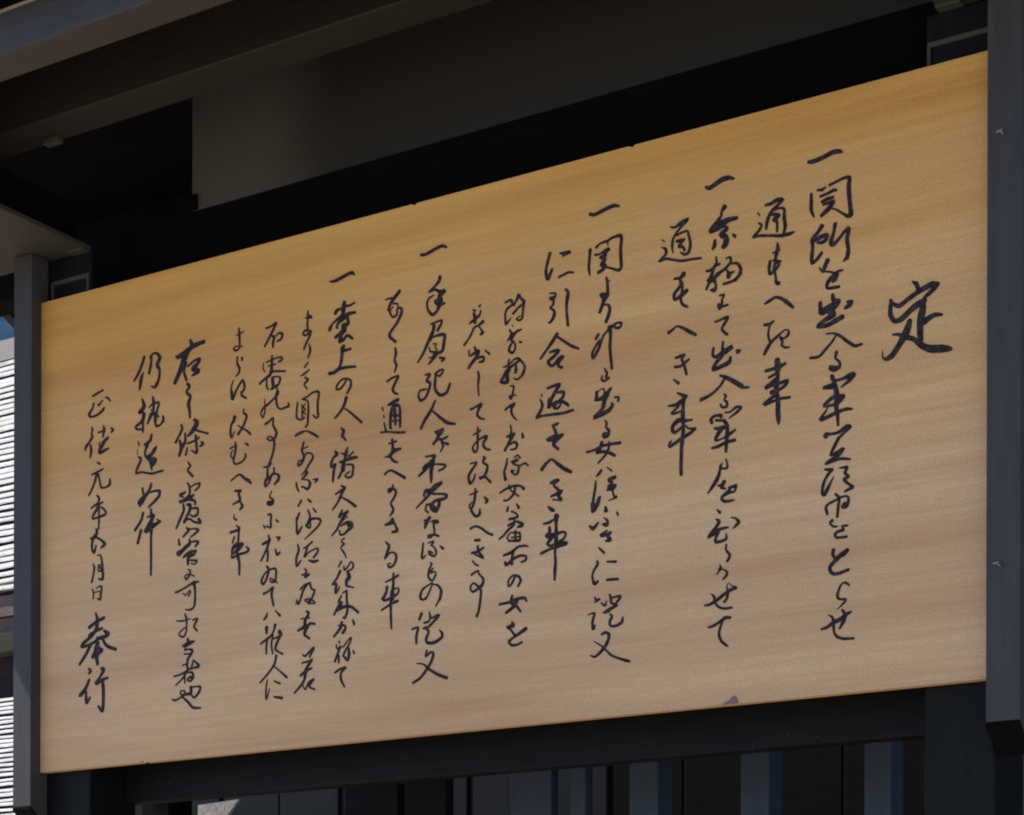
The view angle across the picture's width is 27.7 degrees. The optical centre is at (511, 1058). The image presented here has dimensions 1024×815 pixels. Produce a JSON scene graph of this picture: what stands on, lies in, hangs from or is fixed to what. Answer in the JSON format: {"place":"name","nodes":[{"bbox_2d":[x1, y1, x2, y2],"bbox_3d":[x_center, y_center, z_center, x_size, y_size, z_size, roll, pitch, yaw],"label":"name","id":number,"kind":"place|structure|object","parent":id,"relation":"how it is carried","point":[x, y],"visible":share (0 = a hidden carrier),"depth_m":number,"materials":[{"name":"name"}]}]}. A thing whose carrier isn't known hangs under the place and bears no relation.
{"place":"outdoors","nodes":[
{"label":"outdoors","id":0,"kind":"place"},
{"bbox_2d":[0,317,13,340],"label":"sky","id":1,"kind":"structure","parent":0,"point":[6,330],"depth_m":147.00,"materials":[{"name":"blue"}]},
{"bbox_2d":[0,337,15,814],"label":"shingled building","id":2,"kind":"structure","parent":0,"point":[6,540],"depth_m":12.62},
{"bbox_2d":[198,799,239,814],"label":"stone slab","id":3,"kind":"structure","parent":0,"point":[223,808],"depth_m":4.78,"materials":[{"name":"grey stone"}]},
{"label":"ground","id":4,"kind":"structure","parent":0,"visible":0},
{"bbox_2d":[0,0,1023,814],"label":"roofed sign frame","id":5,"kind":"object","parent":4,"relation":"on","point":[138,138],"visible":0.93,"depth_m":3.53,"materials":[{"name":"black paint"}]},
{"bbox_2d":[40,51,987,773],"bbox_3d":[-0.104,-0.996,3.478,1.884,0.900,0.018,0,0,32],"label":"notice board","id":6,"kind":"object","parent":5,"relation":"attached to","point":[694,419],"visible":1,"depth_m":3.37,"materials":[{"name":"brown wood"}]},
{"bbox_2d":[135,739,924,814],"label":"boarded wall","id":7,"kind":"structure","parent":4,"relation":"on","point":[824,781],"depth_m":4.55,"materials":[{"name":"black paint"}]},
{"bbox_2d":[142,741,1023,814],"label":"picket screen","id":8,"kind":"object","parent":4,"relation":"on","point":[534,793],"depth_m":3.85,"materials":[{"name":"black paint"}]}
]}

